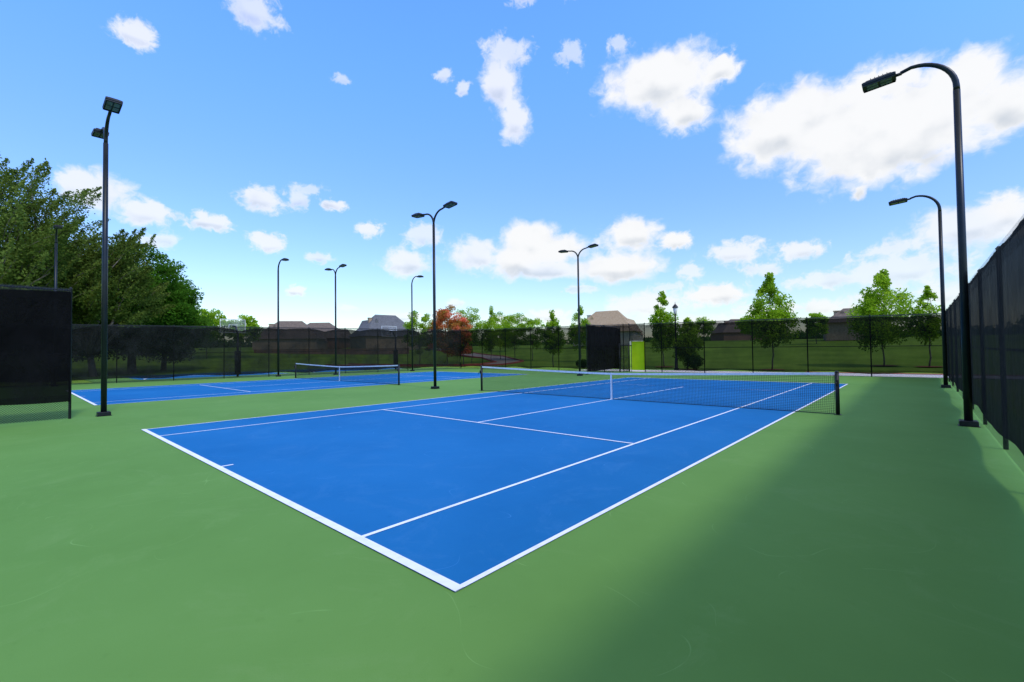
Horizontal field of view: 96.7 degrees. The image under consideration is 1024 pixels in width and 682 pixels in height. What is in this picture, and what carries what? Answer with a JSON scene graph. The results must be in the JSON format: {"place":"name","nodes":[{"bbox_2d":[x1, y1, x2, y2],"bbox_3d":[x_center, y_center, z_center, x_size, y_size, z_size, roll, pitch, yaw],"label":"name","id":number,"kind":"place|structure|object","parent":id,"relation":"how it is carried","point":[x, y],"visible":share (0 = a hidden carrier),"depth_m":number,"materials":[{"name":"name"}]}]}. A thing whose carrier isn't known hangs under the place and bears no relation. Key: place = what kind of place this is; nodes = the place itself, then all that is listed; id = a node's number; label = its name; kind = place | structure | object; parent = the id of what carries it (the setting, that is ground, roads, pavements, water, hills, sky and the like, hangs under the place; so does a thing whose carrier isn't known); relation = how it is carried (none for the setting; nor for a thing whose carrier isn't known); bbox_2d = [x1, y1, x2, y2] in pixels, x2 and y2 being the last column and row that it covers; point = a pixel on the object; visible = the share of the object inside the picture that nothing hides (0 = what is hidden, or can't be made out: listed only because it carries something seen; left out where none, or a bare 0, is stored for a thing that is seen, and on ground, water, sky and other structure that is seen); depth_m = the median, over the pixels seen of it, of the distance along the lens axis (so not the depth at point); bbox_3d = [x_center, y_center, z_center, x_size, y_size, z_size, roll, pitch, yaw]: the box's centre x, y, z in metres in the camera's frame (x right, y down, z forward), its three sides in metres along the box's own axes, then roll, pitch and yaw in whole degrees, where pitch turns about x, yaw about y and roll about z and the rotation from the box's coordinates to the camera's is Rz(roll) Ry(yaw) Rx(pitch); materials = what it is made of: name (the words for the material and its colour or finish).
{"place":"outdoors","nodes":[
{"label":"outdoors","id":0,"kind":"place"},
{"bbox_2d":[86,368,403,381],"bbox_3d":[-24.332,3.098,45.429,14.500,0.050,27.000,-2,-2,42],"label":"basketball court surface","id":1,"kind":"object","parent":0,"point":[114,379],"visible":0.14,"depth_m":34.93,"materials":[{"name":"green paint"}]},
{"bbox_2d":[132,373,285,379],"bbox_3d":[-26.715,2.969,39.846,8.900,0.001,10.500,-2,-2,42],"label":"blue basketball court","id":2,"kind":"object","parent":1,"relation":"on","point":[193,376],"visible":0.4,"depth_m":37.11,"materials":[{"name":"paint"}]},
{"bbox_2d":[72,345,941,382],"bbox_3d":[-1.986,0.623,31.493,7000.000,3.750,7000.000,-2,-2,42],"label":"lawn ground","id":3,"kind":"structure","parent":0,"point":[584,369],"depth_m":42.11,"materials":[{"name":"green plant"}]},
{"bbox_2d":[0,155,147,327],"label":"leafy tree","id":4,"kind":"object","parent":3,"relation":"on","point":[37,249],"visible":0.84,"depth_m":33.23,"materials":[{"name":"green plant"}]},
{"bbox_2d":[13,227,175,328],"bbox_3d":[-35.358,-3.296,38.722,11.005,13.130,12.187,-2,-2,42],"label":"leafy tree","id":5,"kind":"object","parent":3,"relation":"on","point":[90,314],"visible":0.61,"depth_m":38.20,"materials":[{"name":"green plant"}]},
{"bbox_2d":[43,248,168,329],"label":"leafy tree","id":6,"kind":"object","parent":3,"relation":"on","point":[119,300],"visible":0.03,"depth_m":40.32,"materials":[{"name":"green plant"}]},
{"bbox_2d":[73,243,204,328],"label":"leafy tree","id":7,"kind":"object","parent":3,"relation":"on","point":[183,301],"visible":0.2,"depth_m":45.70,"materials":[{"name":"green plant"}]},
{"bbox_2d":[169,273,215,328],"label":"leafy tree","id":8,"kind":"object","parent":3,"relation":"on","point":[202,320],"visible":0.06,"depth_m":53.21,"materials":[{"name":"green plant"}]},
{"bbox_2d":[197,308,228,327],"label":"leafy tree","id":9,"kind":"object","parent":3,"relation":"on","point":[218,322],"visible":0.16,"depth_m":73.94,"materials":[{"name":"green plant"}]},
{"bbox_2d":[224,314,261,330],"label":"leafy tree","id":10,"kind":"object","parent":3,"relation":"on","point":[248,321],"visible":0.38,"depth_m":77.52,"materials":[{"name":"green plant"}]},
{"bbox_2d":[269,321,318,329],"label":"brick house","id":11,"kind":"structure","parent":3,"relation":"on","point":[295,324],"depth_m":101.71,"materials":[{"name":"brown"}]},
{"bbox_2d":[307,323,334,331],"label":"brick house","id":12,"kind":"structure","parent":3,"relation":"on","point":[321,325],"depth_m":113.78,"materials":[{"name":"brown"}]},
{"bbox_2d":[356,315,406,330],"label":"brick house","id":13,"kind":"structure","parent":3,"relation":"on","point":[385,322],"depth_m":109.06,"materials":[{"name":"grey"}]},
{"bbox_2d":[403,310,432,332],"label":"leafy tree","id":14,"kind":"object","parent":3,"relation":"on","point":[424,319],"visible":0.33,"depth_m":59.73,"materials":[{"name":"green plant"}]},
{"bbox_2d":[428,305,470,330],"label":"crape myrtle tree","id":15,"kind":"object","parent":3,"relation":"on","point":[444,315],"visible":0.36,"depth_m":59.75,"materials":[{"name":"orange plant"}]},
{"bbox_2d":[452,317,472,330],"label":"crape myrtle tree","id":16,"kind":"object","parent":3,"relation":"on","point":[462,328],"visible":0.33,"depth_m":58.91,"materials":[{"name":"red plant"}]},
{"bbox_2d":[454,307,486,330],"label":"leafy tree","id":17,"kind":"object","parent":3,"relation":"on","point":[479,325],"visible":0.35,"depth_m":67.83,"materials":[{"name":"green plant"}]},
{"bbox_2d":[483,306,503,329],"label":"leafy tree","id":18,"kind":"object","parent":3,"relation":"on","point":[491,320],"visible":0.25,"depth_m":67.80,"materials":[{"name":"green plant"}]},
{"bbox_2d":[490,311,513,329],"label":"leafy tree","id":19,"kind":"object","parent":3,"relation":"on","point":[501,320],"visible":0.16,"depth_m":75.17,"materials":[{"name":"green plant"}]},
{"bbox_2d":[501,313,525,328],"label":"leafy tree","id":20,"kind":"object","parent":3,"relation":"on","point":[512,319],"visible":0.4,"depth_m":70.06,"materials":[{"name":"green plant"}]},
{"bbox_2d":[519,317,544,328],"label":"leafy tree","id":21,"kind":"object","parent":3,"relation":"on","point":[529,323],"visible":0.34,"depth_m":67.45,"materials":[{"name":"green plant"}]},
{"bbox_2d":[545,310,559,327],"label":"leafy tree","id":22,"kind":"object","parent":3,"relation":"on","point":[553,321],"visible":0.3,"depth_m":48.13,"materials":[{"name":"green plant"}]},
{"bbox_2d":[569,305,590,327],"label":"leafy tree","id":23,"kind":"object","parent":3,"relation":"on","point":[584,321],"visible":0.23,"depth_m":59.65,"materials":[{"name":"green plant"}]},
{"bbox_2d":[581,310,635,344],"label":"brick house","id":24,"kind":"structure","parent":3,"relation":"on","point":[607,318],"depth_m":99.25,"materials":[{"name":"beige stone"}]},
{"bbox_2d":[672,304,678,369],"bbox_3d":[13.526,-0.419,37.617,0.480,5.620,0.480,-1,-1,19],"label":"street lamp","id":25,"kind":"object","parent":3,"relation":"on","point":[675,307],"visible":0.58,"depth_m":37.56,"materials":[{"name":"black metal"}]},
{"bbox_2d":[695,317,715,322],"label":"leafy tree","id":26,"kind":"object","parent":3,"relation":"on","point":[699,319],"visible":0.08,"depth_m":99.50,"materials":[{"name":"green plant"}]},
{"bbox_2d":[809,312,825,318],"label":"leafy tree","id":27,"kind":"object","parent":3,"relation":"on","point":[816,315],"visible":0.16,"depth_m":66.83,"materials":[{"name":"green plant"}]},
{"bbox_2d":[833,308,862,317],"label":"brick house","id":28,"kind":"structure","parent":3,"relation":"on","point":[841,313],"depth_m":72.27,"materials":[{"name":"grey"}]},
{"label":"mulch bed ground","id":29,"kind":"structure","parent":3,"relation":"on","visible":0},
{"bbox_2d":[648,291,678,323],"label":"leafy tree","id":30,"kind":"object","parent":29,"relation":"on","point":[667,318],"visible":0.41,"depth_m":43.89,"materials":[{"name":"green plant"}]},
{"label":"mulch bed ground","id":31,"kind":"structure","parent":3,"relation":"on","visible":0},
{"bbox_2d":[683,317,692,321],"bbox_3d":[14.521,0.255,37.995,2.866,4.590,2.756,-2,-2,42],"label":"leafy tree","id":32,"kind":"object","parent":31,"relation":"on","point":[687,319],"visible":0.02,"depth_m":37.99,"materials":[{"name":"green plant"}]},
{"label":"mulch bed ground","id":33,"kind":"structure","parent":3,"relation":"on","visible":0},
{"bbox_2d":[740,272,800,321],"bbox_3d":[20.329,-1.518,35.979,4.078,7.889,3.996,-1,-1,-8],"label":"leafy tree","id":34,"kind":"object","parent":33,"relation":"on","point":[768,285],"visible":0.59,"depth_m":35.44,"materials":[{"name":"green plant"}]},
{"label":"mulch bed ground","id":35,"kind":"structure","parent":3,"relation":"on","visible":0},
{"bbox_2d":[845,269,920,317],"bbox_3d":[30.269,-1.893,36.919,5.301,8.104,5.483,-2,-2,42],"label":"leafy tree","id":36,"kind":"object","parent":35,"relation":"on","point":[871,305],"visible":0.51,"depth_m":36.67,"materials":[{"name":"green plant"}]},
{"label":"mulch bed ground","id":37,"kind":"structure","parent":3,"relation":"on","visible":0},
{"bbox_2d":[910,285,940,316],"bbox_3d":[31.628,-1.083,34.707,2.456,6.405,2.468,-1,-1,-5],"label":"leafy tree","id":38,"kind":"object","parent":37,"relation":"on","point":[928,293],"visible":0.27,"depth_m":34.65,"materials":[{"name":"green plant"}]},
{"bbox_2d":[0,367,1023,681],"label":"green court surface","id":39,"kind":"object","parent":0,"point":[872,531],"visible":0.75,"depth_m":3.56,"materials":[{"name":"paint"}]},
{"bbox_2d":[0,284,72,423],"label":"chain link fence","id":40,"kind":"object","parent":39,"relation":"on","point":[35,346],"visible":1,"depth_m":12.08,"materials":[{"name":"black fabric"}]},
{"bbox_2d":[53,225,62,290],"bbox_3d":[-26.516,-2.011,26.504,1.765,9.340,0.360,-2,-2,42],"label":"light pole","id":41,"kind":"object","parent":39,"relation":"on","point":[56,227],"visible":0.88,"depth_m":26.98,"materials":[{"name":"black metal"}]},
{"bbox_2d":[91,96,122,416],"bbox_3d":[-11.850,-2.218,13.257,3.039,8.757,0.360,-2,-2,42],"label":"light pole","id":42,"kind":"object","parent":39,"relation":"on","point":[111,105],"visible":1,"depth_m":13.19,"materials":[{"name":"black metal"}]},
{"bbox_2d":[72,324,460,383],"bbox_3d":[-21.074,0.708,33.389,41.824,4.078,0.455,0,-2,-41],"label":"chain link fence","id":43,"kind":"object","parent":39,"relation":"on","point":[155,352],"visible":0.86,"depth_m":34.12,"materials":[{"name":"black metal"}]},
{"bbox_2d":[275,258,288,376],"bbox_3d":[-17.632,-1.783,34.924,1.765,9.040,0.360,-2,-2,42],"label":"light pole","id":44,"kind":"object","parent":39,"relation":"on","point":[283,259],"visible":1,"depth_m":35.33,"materials":[{"name":"black metal"}]},
{"bbox_2d":[71,371,525,404],"bbox_3d":[-10.768,2.494,28.441,10.970,0.001,23.770,-2,-2,42],"label":"blue court surface","id":45,"kind":"object","parent":39,"relation":"on","point":[145,394],"visible":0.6,"depth_m":24.00,"materials":[{"name":"paint"}]},
{"bbox_2d":[71,371,524,404],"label":"court line markings","id":46,"kind":"object","parent":45,"relation":"on","point":[93,403],"visible":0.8,"depth_m":22.39,"materials":[{"name":"white paint"}]},
{"bbox_2d":[325,264,346,374],"bbox_3d":[-14.365,-1.684,37.098,3.039,8.857,0.360,-2,-2,42],"label":"light pole","id":47,"kind":"object","parent":39,"relation":"on","point":[341,265],"visible":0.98,"depth_m":37.03,"materials":[{"name":"black metal"}]},
{"bbox_2d":[294,363,399,384],"bbox_3d":[-10.818,1.948,28.406,12.938,1.100,0.268,-2,-2,42],"label":"tennis net","id":48,"kind":"object","parent":39,"relation":"on","point":[383,376],"visible":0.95,"depth_m":27.23,"materials":[{"name":"black fabric"}]},
{"bbox_2d":[410,275,423,370],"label":"light pole","id":49,"kind":"object","parent":39,"relation":"on","point":[420,276],"visible":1,"depth_m":42.64,"materials":[{"name":"black metal"}]},
{"bbox_2d":[411,201,457,388],"bbox_3d":[-3.664,-2.035,21.483,3.039,8.557,0.360,-2,-2,42],"label":"light pole","id":50,"kind":"object","parent":39,"relation":"on","point":[449,204],"visible":1,"depth_m":21.41,"materials":[{"name":"black metal"}]},
{"bbox_2d":[147,377,845,591],"bbox_3d":[3.439,2.014,15.729,10.970,0.001,23.770,-2,-2,42],"label":"blue court surface","id":51,"kind":"object","parent":39,"relation":"on","point":[363,472],"visible":0.8,"depth_m":7.54,"materials":[{"name":"paint"}]},
{"bbox_2d":[141,377,846,591],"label":"court line markings","id":52,"kind":"object","parent":51,"relation":"on","point":[428,573],"visible":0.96,"depth_m":4.94,"materials":[{"name":"white paint"}]},
{"bbox_2d":[558,244,597,375],"bbox_3d":[4.538,-2.024,30.918,3.039,8.757,0.360,-2,-2,42],"label":"light pole","id":53,"kind":"object","parent":39,"relation":"on","point":[578,254],"visible":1,"depth_m":30.85,"materials":[{"name":"black metal"}]},
{"bbox_2d":[586,323,620,372],"bbox_3d":[6.858,0.578,33.744,0.152,3.623,4.830,-2,-2,42],"label":"chain link fence","id":54,"kind":"object","parent":39,"relation":"on","point":[603,348],"visible":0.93,"depth_m":33.45,"materials":[{"name":"black fabric"}]},
{"bbox_2d":[631,341,644,371],"bbox_3d":[9.678,1.185,34.937,1.144,2.389,0.044,-2,-2,40],"label":"gateway panel","id":55,"kind":"object","parent":39,"relation":"on","point":[637,356],"visible":0.92,"depth_m":34.95,"materials":[{"name":"green plastic"}]},
{"bbox_2d":[478,366,841,414],"bbox_3d":[3.389,1.468,15.694,12.938,1.100,0.268,-2,-2,42],"label":"tennis net","id":56,"kind":"object","parent":39,"relation":"on","point":[836,396],"visible":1,"depth_m":13.93,"materials":[{"name":"black fabric"}]},
{"bbox_2d":[460,313,942,377],"bbox_3d":[8.698,0.369,35.605,36.555,4.078,0.150,-2,-2,40],"label":"chain link fence","id":57,"kind":"object","parent":39,"relation":"on","point":[867,345],"visible":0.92,"depth_m":29.79,"materials":[{"name":"black metal"}]},
{"bbox_2d":[619,343,628,371],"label":"fence gate","id":58,"kind":"structure","parent":57,"relation":"attached to","point":[620,359],"depth_m":34.75,"materials":[{"name":"black metal"}]},
{"bbox_2d":[888,195,950,387],"bbox_3d":[17.032,-2.103,19.063,1.765,8.040,0.360,-2,-2,42],"label":"light pole","id":59,"kind":"object","parent":39,"relation":"on","point":[943,310],"visible":1,"depth_m":18.56,"materials":[{"name":"black metal"}]},
{"bbox_2d":[862,63,980,427],"bbox_3d":[9.080,-2.204,10.210,1.765,8.040,0.360,-2,-2,42],"label":"light pole","id":60,"kind":"object","parent":39,"relation":"on","point":[882,80],"visible":1,"depth_m":9.70,"materials":[{"name":"black metal"}]},
{"bbox_2d":[946,215,1023,470],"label":"chain link fence","id":61,"kind":"object","parent":39,"relation":"on","point":[996,298],"visible":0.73,"depth_m":7.31,"materials":[{"name":"black metal"}]},
{"bbox_2d":[0,0,1023,331],"label":"sky","id":62,"kind":"structure","parent":0,"point":[221,107],"materials":[{"name":"blue"}]},
{"bbox_2d":[55,0,1023,323],"bbox_3d":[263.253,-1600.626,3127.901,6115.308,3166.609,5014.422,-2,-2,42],"label":"cloud","id":63,"kind":"structure","parent":0,"point":[903,124],"depth_m":3970.06,"materials":[{"name":"white"}]},
{"bbox_2d":[601,369,941,377],"bbox_3d":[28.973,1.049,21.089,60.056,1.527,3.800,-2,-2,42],"label":"walkway pavement","id":64,"kind":"structure","parent":0,"point":[885,375],"depth_m":31.66,"materials":[{"name":"concrete"}]},
{"bbox_2d":[834,372,941,374],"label":"mulch bed ground","id":65,"kind":"structure","parent":0,"point":[894,373],"depth_m":28.56,"materials":[{"name":"red soil"}]}
]}

